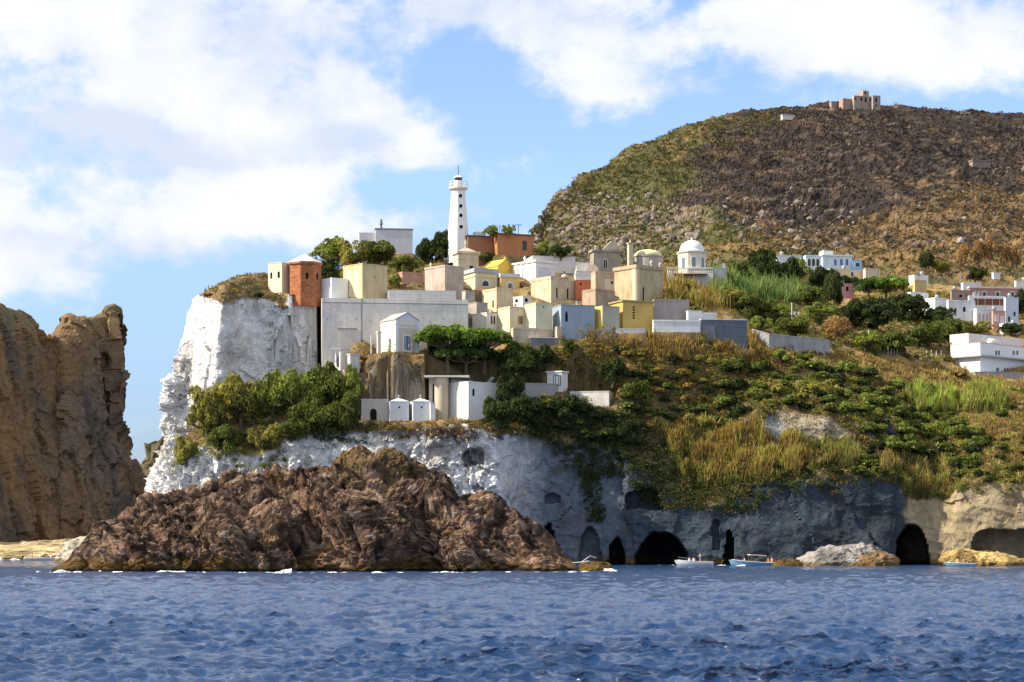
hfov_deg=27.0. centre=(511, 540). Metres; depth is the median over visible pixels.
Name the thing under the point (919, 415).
scrub bush
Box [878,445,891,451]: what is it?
scrub bush
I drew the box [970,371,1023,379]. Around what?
garden wall
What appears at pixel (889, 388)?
scrub bush
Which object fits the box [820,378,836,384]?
scrub bush
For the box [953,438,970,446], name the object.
scrub bush
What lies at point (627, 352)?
scrub bush
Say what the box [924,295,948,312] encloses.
village house
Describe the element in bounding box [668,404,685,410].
scrub bush
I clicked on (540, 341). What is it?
retaining wall
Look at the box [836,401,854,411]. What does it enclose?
scrub bush
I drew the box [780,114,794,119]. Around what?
white farmhouse
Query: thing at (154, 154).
sky
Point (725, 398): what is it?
scrub bush
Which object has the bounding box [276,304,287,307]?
scrub bush
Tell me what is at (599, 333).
retaining wall
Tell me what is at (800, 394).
scrub bush
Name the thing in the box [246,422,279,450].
bush
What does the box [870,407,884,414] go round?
scrub bush
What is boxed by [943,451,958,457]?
scrub bush
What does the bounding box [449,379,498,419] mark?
burial chapel
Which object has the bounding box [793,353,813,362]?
scrub bush
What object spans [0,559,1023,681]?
sea
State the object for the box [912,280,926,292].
village house
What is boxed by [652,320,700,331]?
white wall
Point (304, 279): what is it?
brick tower
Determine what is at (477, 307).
burial chapel
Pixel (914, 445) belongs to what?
scrub bush
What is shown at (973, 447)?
scrub bush
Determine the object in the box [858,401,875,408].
scrub bush
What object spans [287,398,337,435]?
bush
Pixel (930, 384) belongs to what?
scrub bush
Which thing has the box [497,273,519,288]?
burial chapel
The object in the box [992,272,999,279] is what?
white hut
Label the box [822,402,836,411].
scrub bush
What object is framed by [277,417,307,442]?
bush
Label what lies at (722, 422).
scrub bush
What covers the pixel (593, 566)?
rock shelf
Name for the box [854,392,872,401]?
scrub bush
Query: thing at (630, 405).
scrub bush
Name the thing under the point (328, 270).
bush
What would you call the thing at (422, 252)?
tree
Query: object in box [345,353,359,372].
gate pier
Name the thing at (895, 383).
scrub bush
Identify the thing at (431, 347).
bush
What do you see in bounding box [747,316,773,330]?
tree
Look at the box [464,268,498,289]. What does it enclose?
burial chapel
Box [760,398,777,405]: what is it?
scrub bush
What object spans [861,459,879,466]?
scrub bush
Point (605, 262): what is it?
window
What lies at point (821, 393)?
scrub bush
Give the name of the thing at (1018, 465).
scrub bush
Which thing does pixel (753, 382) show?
scrub bush
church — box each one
[588,240,621,271]
[633,249,663,266]
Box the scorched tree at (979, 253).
[971,239,987,264]
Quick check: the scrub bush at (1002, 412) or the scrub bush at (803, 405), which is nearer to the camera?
the scrub bush at (803, 405)
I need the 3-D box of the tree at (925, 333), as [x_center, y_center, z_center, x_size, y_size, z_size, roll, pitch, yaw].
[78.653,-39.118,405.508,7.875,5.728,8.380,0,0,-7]
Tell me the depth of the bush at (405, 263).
395.74 m
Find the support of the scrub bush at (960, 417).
on the terrain at (254, 339)
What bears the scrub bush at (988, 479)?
on the terrain at (254, 339)
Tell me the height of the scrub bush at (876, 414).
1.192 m
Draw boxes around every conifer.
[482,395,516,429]
[495,369,524,408]
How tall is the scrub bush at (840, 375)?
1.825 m
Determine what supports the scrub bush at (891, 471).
on the terrain at (254, 339)
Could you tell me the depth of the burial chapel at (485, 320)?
365.04 m
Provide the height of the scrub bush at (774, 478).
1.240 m
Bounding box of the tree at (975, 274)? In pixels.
[966,266,988,281]
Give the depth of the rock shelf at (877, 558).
333.21 m
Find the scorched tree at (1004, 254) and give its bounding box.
[994,242,1011,265]
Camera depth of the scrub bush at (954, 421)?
366.06 m
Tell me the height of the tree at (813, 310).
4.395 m
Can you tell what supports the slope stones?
on the terrain at (254, 339)
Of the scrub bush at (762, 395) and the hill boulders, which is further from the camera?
the hill boulders
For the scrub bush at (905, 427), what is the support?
on the terrain at (254, 339)
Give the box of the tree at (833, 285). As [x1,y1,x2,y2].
[822,268,843,304]
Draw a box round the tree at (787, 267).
[771,256,804,283]
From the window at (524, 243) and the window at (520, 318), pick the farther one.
the window at (524, 243)
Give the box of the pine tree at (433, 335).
[412,323,484,373]
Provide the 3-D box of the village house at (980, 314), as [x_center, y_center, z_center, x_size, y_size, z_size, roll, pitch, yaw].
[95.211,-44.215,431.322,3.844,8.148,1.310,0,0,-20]
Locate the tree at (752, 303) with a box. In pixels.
[729,293,778,317]
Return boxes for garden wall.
[523,383,557,398]
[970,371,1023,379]
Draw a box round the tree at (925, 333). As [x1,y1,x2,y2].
[906,320,945,347]
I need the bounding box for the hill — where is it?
[531,100,1023,286]
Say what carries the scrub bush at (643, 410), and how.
on the terrain at (254, 339)
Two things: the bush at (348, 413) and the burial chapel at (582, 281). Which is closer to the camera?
the bush at (348, 413)
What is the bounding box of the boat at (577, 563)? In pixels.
[573,556,595,565]
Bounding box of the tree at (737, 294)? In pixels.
[719,285,745,301]
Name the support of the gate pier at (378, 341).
on the terrain at (254, 339)
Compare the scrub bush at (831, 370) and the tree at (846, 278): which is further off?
the tree at (846, 278)
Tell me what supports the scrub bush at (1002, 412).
on the terrain at (254, 339)
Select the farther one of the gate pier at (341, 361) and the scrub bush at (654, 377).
the scrub bush at (654, 377)
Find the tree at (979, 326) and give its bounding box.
[967,320,994,333]
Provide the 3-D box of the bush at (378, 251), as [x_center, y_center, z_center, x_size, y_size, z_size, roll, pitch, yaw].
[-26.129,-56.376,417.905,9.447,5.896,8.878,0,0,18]
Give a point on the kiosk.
(560, 378)
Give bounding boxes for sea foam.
[0,558,744,572]
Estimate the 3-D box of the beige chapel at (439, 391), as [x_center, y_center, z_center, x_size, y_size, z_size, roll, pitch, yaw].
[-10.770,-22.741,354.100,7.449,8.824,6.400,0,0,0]
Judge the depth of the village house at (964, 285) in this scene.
471.99 m
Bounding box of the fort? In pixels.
[839,90,879,109]
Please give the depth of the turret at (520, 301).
373.78 m
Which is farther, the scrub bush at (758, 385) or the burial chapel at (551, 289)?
the burial chapel at (551, 289)
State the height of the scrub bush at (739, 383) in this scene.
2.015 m
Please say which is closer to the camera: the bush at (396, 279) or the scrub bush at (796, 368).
the scrub bush at (796, 368)
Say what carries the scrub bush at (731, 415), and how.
on the terrain at (254, 339)
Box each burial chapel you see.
[343,263,387,298]
[360,399,388,420]
[380,312,419,352]
[394,271,424,283]
[424,263,463,299]
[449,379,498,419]
[461,290,474,302]
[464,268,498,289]
[468,302,487,317]
[472,309,497,329]
[482,257,512,273]
[482,287,512,311]
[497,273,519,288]
[497,304,524,331]
[511,256,556,282]
[524,302,552,336]
[530,271,574,302]
[552,301,594,344]
[574,274,590,298]
[582,289,615,306]
[591,271,613,289]
[595,306,619,329]
[608,300,654,331]
[613,260,663,300]
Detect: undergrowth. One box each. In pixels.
[188,256,1023,483]
[630,461,1023,514]
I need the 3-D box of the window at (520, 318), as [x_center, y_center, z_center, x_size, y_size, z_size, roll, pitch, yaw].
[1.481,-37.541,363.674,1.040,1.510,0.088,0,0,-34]
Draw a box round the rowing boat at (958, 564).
[944,562,975,565]
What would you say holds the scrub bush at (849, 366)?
on the terrain at (254, 339)
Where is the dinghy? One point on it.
(46, 558)
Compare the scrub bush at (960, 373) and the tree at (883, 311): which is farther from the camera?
the tree at (883, 311)
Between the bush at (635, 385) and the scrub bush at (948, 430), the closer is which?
the bush at (635, 385)
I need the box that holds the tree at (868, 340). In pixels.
[845,330,887,351]
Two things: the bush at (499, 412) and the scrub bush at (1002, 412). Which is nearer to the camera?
the bush at (499, 412)
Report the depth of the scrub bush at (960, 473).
350.04 m
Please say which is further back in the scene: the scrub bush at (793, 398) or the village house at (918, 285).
the village house at (918, 285)
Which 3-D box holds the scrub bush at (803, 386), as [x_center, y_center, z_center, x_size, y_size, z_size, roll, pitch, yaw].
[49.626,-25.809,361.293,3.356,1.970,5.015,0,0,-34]
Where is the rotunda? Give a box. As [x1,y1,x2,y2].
[676,238,706,272]
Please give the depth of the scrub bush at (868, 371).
374.35 m
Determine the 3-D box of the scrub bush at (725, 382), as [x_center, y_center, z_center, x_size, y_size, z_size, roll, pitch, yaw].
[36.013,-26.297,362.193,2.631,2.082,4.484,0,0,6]
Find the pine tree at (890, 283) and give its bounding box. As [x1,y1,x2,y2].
[865,274,909,298]
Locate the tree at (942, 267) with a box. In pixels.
[930,259,951,274]
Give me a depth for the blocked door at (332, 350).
358.63 m
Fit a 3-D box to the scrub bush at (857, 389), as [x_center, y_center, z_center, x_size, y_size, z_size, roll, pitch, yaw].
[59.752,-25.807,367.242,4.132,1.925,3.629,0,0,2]
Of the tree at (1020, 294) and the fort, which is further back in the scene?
the fort
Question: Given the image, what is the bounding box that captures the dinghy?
[22,556,54,559]
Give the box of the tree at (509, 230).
[501,224,515,236]
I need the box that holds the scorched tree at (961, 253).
[956,242,974,265]
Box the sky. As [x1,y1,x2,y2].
[0,0,1023,464]
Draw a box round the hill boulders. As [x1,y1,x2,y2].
[531,153,1023,264]
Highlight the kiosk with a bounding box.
[546,371,568,391]
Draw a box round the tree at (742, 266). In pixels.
[726,259,753,279]
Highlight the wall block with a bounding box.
[652,299,689,319]
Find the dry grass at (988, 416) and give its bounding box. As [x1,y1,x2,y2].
[199,271,1023,486]
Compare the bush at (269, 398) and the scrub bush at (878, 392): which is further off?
the scrub bush at (878, 392)
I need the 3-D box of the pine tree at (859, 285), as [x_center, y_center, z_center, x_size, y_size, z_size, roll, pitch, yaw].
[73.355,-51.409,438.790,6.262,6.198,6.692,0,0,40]
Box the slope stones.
[368,421,1007,483]
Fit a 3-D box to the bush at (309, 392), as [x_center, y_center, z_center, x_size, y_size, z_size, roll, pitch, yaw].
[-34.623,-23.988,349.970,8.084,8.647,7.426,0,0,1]
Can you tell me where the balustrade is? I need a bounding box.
[667,268,712,286]
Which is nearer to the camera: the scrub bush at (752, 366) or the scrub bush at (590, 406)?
the scrub bush at (590, 406)
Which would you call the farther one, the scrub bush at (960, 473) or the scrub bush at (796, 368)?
the scrub bush at (796, 368)
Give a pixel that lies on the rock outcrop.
(359, 508)
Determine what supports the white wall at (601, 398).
on the terrain at (254, 339)
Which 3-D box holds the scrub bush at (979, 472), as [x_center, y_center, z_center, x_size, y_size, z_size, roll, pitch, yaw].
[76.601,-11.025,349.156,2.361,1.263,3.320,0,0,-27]
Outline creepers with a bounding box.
[171,347,953,522]
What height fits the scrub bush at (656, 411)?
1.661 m
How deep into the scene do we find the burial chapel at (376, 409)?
349.67 m
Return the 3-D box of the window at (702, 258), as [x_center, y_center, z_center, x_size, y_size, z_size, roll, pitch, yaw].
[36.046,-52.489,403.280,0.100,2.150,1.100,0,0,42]
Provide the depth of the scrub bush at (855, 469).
346.65 m
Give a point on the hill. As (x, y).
(826, 197)
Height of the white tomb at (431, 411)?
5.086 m
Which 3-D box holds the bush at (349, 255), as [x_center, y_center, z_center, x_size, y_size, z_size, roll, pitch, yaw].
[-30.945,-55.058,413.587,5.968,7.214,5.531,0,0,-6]
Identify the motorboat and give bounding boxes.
[675,557,715,564]
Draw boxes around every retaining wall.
[320,290,467,368]
[511,327,538,342]
[529,337,557,345]
[584,330,615,338]
[699,319,747,348]
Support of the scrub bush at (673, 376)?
on the terrain at (254, 339)
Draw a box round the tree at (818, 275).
[808,265,828,286]
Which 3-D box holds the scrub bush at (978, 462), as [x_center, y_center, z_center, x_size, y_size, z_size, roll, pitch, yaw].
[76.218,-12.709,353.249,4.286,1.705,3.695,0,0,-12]
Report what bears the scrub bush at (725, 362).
on the terrain at (254, 339)
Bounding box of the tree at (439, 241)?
[428,229,448,262]
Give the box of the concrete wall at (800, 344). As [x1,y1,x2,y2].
[752,329,829,353]
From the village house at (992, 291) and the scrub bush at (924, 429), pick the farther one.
the village house at (992, 291)
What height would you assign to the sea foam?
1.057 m
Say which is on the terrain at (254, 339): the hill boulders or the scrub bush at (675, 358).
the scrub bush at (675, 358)
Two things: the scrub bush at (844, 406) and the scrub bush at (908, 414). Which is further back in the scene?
the scrub bush at (908, 414)
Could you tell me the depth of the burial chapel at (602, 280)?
388.57 m
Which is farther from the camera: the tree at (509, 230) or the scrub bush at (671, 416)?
the tree at (509, 230)
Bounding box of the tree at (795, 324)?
[771,316,809,335]
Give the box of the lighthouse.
[448,165,467,263]
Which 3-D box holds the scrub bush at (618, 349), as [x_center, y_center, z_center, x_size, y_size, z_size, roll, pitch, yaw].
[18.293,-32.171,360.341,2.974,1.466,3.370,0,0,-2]
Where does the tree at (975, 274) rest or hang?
on the terrain at (254, 339)
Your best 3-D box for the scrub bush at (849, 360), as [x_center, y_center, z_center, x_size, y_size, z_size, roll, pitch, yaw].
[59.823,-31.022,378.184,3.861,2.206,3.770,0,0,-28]
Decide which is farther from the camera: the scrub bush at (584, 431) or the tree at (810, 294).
the tree at (810, 294)
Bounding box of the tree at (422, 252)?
[415,237,435,262]
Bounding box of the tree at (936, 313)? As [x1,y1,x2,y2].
[923,305,955,323]
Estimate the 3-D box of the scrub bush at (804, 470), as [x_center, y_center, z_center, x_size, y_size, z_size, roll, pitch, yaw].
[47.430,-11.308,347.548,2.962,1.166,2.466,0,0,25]
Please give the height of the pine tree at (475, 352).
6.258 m
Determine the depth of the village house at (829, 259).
479.28 m
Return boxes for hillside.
[141,437,164,477]
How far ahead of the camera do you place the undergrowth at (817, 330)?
360.12 m
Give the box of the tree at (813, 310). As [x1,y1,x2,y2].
[800,301,842,324]
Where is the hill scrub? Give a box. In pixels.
[528,101,1023,280]
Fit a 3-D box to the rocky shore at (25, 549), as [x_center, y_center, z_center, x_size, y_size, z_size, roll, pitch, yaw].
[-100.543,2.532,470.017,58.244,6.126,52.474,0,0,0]
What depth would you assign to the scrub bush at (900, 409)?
360.97 m
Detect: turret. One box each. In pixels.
[513,296,531,306]
[626,240,634,265]
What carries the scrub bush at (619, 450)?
on the terrain at (254, 339)
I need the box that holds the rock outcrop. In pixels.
[52,445,578,571]
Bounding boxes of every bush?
[173,434,197,467]
[185,381,228,436]
[205,423,245,456]
[217,372,262,428]
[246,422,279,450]
[252,368,293,418]
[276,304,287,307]
[277,368,325,412]
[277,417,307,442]
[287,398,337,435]
[303,361,346,405]
[308,235,345,267]
[321,257,339,278]
[325,390,360,434]
[337,238,367,267]
[357,239,395,263]
[387,255,424,271]
[387,272,402,287]
[428,343,436,351]
[478,252,493,261]
[511,394,550,427]
[540,393,560,409]
[544,394,588,420]
[560,338,577,355]
[570,403,595,411]
[575,418,588,425]
[580,429,588,437]
[586,430,620,440]
[589,407,617,419]
[597,357,629,387]
[600,425,630,436]
[612,345,627,352]
[614,410,630,419]
[615,380,629,385]
[616,448,631,452]
[618,389,632,397]
[620,349,634,355]
[621,377,651,404]
[622,401,640,409]
[624,416,644,426]
[626,369,651,377]
[631,348,645,355]
[633,358,645,361]
[635,361,647,365]
[635,406,648,412]
[640,401,651,405]
[641,377,652,381]
[642,389,652,396]
[643,422,659,427]
[650,380,661,384]
[650,407,668,414]
[651,375,660,379]
[654,387,664,392]
[657,396,670,400]
[661,382,673,388]
[662,413,678,418]
[665,373,680,379]
[668,355,682,361]
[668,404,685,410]
[675,368,691,374]
[678,382,694,388]
[678,394,691,399]
[680,412,693,418]
[681,290,693,298]
[682,283,698,289]
[685,403,709,411]
[686,299,694,306]
[687,377,698,381]
[688,365,698,370]
[689,305,699,310]
[691,354,704,360]
[697,394,707,399]
[698,377,708,381]
[698,418,715,425]
[702,388,713,393]
[704,357,718,363]
[707,381,717,385]
[707,415,721,420]
[712,396,730,404]
[712,399,725,407]
[716,358,732,366]
[716,419,728,425]
[718,379,731,388]
[721,365,743,371]
[722,389,733,393]
[724,395,740,404]
[725,412,738,417]
[727,394,746,398]
[728,357,746,368]
[728,378,748,388]
[733,404,752,413]
[743,387,761,395]
[744,361,761,370]
[748,379,762,385]
[751,392,772,399]
[753,382,767,391]
[754,359,771,370]
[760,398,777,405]
[761,371,778,380]
[769,383,789,394]
[769,475,779,481]
[772,349,791,360]
[773,460,780,467]
[777,379,792,384]
[778,374,795,379]
[779,468,791,474]
[781,394,798,403]
[787,365,802,371]
[792,359,805,367]
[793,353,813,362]
[795,382,819,391]
[795,392,808,397]
[797,402,814,408]
[799,379,817,383]
[800,467,811,473]
[805,360,828,369]
[809,371,827,380]
[811,389,833,396]
[818,394,836,403]
[819,384,842,394]
[820,365,844,373]
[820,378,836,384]
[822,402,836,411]
[827,466,841,472]
[828,372,845,379]
[833,378,844,388]
[836,361,856,371]
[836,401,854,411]
[841,388,852,396]
[843,376,857,383]
[844,359,858,367]
[848,465,866,472]
[850,385,869,393]
[853,404,872,414]
[854,367,878,375]
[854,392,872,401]
[857,378,870,384]
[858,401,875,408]
[859,421,887,437]
[860,471,876,477]
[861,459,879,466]
[862,385,875,392]
[865,441,885,447]
[866,448,878,452]
[868,416,889,423]
[869,397,883,408]
[869,454,879,458]
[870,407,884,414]
[871,390,886,395]
[871,466,886,471]
[872,412,882,416]
[876,385,893,391]
[876,394,900,406]
[877,389,892,395]
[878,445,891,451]
[879,435,907,447]
[883,468,897,474]
[884,404,906,417]
[887,378,912,385]
[887,380,908,391]
[890,395,901,400]
[895,432,916,441]
[895,440,919,455]
[896,392,906,398]
[896,421,917,432]
[900,353,910,357]
[900,411,911,418]
[901,418,920,427]
[910,406,931,412]
[911,412,923,418]
[911,447,936,457]
[916,439,927,446]
[917,423,934,434]
[921,411,932,421]
[924,382,933,388]
[929,434,948,439]
[932,457,952,462]
[933,410,957,419]
[933,420,951,429]
[936,442,954,450]
[941,355,955,360]
[941,426,952,434]
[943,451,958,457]
[946,418,966,425]
[947,369,967,376]
[951,433,967,438]
[952,424,966,433]
[952,458,972,468]
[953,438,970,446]
[954,415,969,421]
[954,470,965,477]
[962,443,981,451]
[962,459,982,467]
[965,426,985,436]
[966,452,982,459]
[968,441,983,446]
[971,434,994,444]
[973,469,989,475]
[982,477,993,481]
[991,442,1009,452]
[992,408,1008,415]
[993,453,1005,458]
[998,322,1023,334]
[1000,437,1014,441]
[1005,462,1023,471]
[1012,447,1023,452]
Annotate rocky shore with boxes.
[0,538,74,559]
[53,536,85,561]
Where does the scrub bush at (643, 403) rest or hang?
on the terrain at (254, 339)
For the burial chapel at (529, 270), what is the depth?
393.95 m
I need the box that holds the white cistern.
[320,277,347,307]
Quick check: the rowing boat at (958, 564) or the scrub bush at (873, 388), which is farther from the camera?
the scrub bush at (873, 388)
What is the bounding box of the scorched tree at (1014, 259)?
[1009,241,1023,268]
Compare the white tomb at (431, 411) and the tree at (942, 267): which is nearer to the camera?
the white tomb at (431, 411)
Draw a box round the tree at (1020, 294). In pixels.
[1014,288,1023,315]
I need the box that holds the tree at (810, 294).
[798,285,824,305]
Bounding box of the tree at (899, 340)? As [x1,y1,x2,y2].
[879,329,918,353]
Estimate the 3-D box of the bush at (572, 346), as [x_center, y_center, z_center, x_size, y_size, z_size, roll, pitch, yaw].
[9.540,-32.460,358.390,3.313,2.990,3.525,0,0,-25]
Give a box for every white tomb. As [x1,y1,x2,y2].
[388,395,409,420]
[409,395,430,421]
[429,403,434,420]
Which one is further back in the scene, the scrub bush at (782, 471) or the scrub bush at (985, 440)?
the scrub bush at (985, 440)
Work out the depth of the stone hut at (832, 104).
966.55 m
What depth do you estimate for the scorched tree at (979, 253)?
504.64 m
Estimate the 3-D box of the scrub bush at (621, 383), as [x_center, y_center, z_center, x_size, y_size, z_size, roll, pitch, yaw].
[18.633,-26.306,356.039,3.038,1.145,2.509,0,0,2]
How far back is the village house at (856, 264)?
479.64 m
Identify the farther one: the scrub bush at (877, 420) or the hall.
the hall
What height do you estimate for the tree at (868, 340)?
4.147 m
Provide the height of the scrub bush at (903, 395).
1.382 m
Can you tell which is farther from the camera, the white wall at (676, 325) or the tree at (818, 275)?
the tree at (818, 275)
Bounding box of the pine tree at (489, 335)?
[454,327,513,374]
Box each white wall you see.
[570,391,613,406]
[614,328,644,337]
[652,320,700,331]
[686,310,702,319]
[702,312,716,318]
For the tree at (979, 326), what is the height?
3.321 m
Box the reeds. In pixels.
[585,261,1012,500]
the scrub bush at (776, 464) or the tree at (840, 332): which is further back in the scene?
the tree at (840, 332)
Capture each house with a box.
[268,262,288,293]
[358,219,412,262]
[466,224,534,265]
[713,263,726,278]
[776,251,801,262]
[803,249,820,269]
[819,250,853,269]
[827,266,862,279]
[841,280,853,298]
[852,260,861,269]
[863,262,879,278]
[907,292,928,298]
[909,271,928,285]
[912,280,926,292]
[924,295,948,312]
[946,293,975,320]
[950,286,972,299]
[950,333,1023,371]
[961,276,980,289]
[967,286,1019,296]
[967,289,1004,310]
[973,302,991,326]
[991,306,1004,328]
[999,320,1019,333]
[1004,293,1018,322]
[1014,277,1023,288]
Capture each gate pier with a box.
[339,351,342,375]
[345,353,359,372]
[376,331,381,352]
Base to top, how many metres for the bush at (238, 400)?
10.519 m
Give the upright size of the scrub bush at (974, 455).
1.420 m
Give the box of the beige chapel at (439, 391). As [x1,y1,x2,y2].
[424,375,469,419]
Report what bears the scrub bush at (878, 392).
on the terrain at (254, 339)
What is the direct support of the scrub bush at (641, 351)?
on the terrain at (254, 339)
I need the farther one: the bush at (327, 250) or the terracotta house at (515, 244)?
the bush at (327, 250)
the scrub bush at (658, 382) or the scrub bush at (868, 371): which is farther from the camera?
the scrub bush at (868, 371)
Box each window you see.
[481,280,489,286]
[518,315,522,324]
[522,240,526,250]
[553,375,560,385]
[603,259,607,268]
[681,257,685,267]
[691,256,696,267]
[701,257,704,267]
[807,258,810,266]
[811,258,815,266]
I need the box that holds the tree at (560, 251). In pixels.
[547,245,571,260]
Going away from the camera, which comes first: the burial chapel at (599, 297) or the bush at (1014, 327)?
the burial chapel at (599, 297)
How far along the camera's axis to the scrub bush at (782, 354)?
370.03 m
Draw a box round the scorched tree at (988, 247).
[983,234,997,263]
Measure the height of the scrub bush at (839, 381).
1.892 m
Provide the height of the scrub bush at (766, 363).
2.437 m
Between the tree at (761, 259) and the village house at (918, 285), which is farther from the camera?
the village house at (918, 285)
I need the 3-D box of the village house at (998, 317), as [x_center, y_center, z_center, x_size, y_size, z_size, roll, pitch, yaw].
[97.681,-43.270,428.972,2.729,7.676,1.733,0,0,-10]
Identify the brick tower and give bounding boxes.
[287,252,322,307]
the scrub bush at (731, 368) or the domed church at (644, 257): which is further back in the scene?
the domed church at (644, 257)
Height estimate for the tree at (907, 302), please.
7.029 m
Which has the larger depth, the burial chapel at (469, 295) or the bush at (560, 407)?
the burial chapel at (469, 295)
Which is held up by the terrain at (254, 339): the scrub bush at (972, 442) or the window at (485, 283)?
the scrub bush at (972, 442)
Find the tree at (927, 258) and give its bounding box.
[918,251,936,269]
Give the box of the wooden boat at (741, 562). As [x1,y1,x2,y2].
[729,554,776,565]
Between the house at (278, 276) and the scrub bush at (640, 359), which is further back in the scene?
the house at (278, 276)
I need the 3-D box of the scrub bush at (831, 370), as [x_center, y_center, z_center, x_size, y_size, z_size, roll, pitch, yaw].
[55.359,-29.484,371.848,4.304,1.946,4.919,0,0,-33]
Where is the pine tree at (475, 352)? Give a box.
[432,344,503,380]
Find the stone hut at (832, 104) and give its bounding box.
[829,101,834,107]
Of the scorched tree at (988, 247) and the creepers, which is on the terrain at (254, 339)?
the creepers
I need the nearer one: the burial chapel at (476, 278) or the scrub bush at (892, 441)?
the scrub bush at (892, 441)
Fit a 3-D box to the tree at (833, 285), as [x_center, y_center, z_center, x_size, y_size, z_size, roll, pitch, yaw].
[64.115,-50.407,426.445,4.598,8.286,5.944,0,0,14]
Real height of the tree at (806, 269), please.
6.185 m
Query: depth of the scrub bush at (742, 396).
358.44 m
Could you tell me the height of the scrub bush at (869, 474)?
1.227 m
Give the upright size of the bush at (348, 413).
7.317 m
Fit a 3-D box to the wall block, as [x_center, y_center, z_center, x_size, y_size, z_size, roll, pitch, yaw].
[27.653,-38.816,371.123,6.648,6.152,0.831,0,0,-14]
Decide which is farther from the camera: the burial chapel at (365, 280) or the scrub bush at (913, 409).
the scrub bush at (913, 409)
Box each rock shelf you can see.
[577,561,612,570]
[770,558,802,565]
[796,542,888,565]
[857,550,899,565]
[938,548,1023,565]
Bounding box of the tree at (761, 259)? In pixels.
[747,246,777,276]
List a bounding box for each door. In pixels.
[331,349,340,363]
[340,330,354,349]
[403,334,411,351]
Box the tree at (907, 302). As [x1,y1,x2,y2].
[887,292,929,323]
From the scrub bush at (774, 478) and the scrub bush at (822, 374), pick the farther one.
the scrub bush at (822, 374)
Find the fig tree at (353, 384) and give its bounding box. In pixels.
[340,363,364,397]
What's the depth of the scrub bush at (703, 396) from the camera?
358.40 m
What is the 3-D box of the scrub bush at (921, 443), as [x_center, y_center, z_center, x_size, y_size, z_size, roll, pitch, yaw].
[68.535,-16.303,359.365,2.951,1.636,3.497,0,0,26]
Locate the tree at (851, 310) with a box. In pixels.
[837,298,875,327]
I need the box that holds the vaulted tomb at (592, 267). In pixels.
[586,264,598,271]
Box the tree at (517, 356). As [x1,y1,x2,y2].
[499,340,540,376]
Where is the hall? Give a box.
[526,256,575,273]
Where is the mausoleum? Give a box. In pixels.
[451,240,480,269]
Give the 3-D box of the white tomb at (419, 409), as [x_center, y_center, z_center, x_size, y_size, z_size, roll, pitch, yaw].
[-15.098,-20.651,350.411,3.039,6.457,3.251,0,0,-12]
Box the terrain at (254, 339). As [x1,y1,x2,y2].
[144,253,1023,564]
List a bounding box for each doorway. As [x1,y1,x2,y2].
[369,408,376,420]
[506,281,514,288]
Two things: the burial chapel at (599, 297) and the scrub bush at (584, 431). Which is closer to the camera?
the scrub bush at (584, 431)
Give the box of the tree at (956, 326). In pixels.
[935,317,972,342]
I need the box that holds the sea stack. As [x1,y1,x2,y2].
[0,303,146,542]
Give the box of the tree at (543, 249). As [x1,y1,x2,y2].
[535,241,551,255]
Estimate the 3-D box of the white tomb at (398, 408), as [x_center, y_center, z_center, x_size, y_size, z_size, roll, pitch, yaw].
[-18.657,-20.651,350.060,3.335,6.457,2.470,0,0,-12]
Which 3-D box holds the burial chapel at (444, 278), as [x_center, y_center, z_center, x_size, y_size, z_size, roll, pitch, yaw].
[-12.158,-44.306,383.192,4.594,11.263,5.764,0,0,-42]
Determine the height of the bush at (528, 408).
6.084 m
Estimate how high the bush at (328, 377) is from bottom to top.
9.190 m
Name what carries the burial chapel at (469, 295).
on the terrain at (254, 339)
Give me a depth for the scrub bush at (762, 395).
358.23 m
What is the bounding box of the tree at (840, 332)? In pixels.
[821,315,855,341]
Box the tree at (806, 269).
[795,257,813,280]
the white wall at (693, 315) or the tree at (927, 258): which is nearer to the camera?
the white wall at (693, 315)
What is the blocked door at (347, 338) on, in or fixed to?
in the retaining wall at (346, 324)
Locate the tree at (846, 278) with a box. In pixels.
[841,275,858,282]
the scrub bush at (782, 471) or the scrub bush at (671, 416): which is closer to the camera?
the scrub bush at (782, 471)
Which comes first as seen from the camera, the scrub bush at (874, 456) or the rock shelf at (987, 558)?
the rock shelf at (987, 558)
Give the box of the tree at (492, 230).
[482,225,498,238]
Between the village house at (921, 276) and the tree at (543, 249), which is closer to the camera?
the tree at (543, 249)
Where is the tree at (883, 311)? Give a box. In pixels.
[858,296,901,329]
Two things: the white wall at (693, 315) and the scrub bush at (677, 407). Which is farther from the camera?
the white wall at (693, 315)
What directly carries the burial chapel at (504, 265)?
on the terrain at (254, 339)
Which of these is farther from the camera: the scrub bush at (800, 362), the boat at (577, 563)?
the scrub bush at (800, 362)
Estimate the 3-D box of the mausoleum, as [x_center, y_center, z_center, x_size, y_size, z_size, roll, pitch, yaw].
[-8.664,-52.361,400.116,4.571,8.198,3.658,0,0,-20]
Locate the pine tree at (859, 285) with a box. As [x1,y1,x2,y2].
[852,276,882,297]
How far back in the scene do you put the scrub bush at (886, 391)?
370.39 m
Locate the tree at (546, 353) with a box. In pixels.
[530,343,559,376]
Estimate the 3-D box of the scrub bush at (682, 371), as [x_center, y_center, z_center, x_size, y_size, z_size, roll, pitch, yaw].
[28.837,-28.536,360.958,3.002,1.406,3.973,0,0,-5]
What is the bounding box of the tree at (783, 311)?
[759,303,799,321]
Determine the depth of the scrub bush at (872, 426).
353.58 m
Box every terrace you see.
[575,262,588,270]
[575,271,592,279]
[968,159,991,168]
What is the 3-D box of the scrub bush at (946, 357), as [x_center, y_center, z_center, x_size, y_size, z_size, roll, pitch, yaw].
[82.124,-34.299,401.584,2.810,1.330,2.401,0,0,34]
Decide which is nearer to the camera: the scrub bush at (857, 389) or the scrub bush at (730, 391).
the scrub bush at (730, 391)

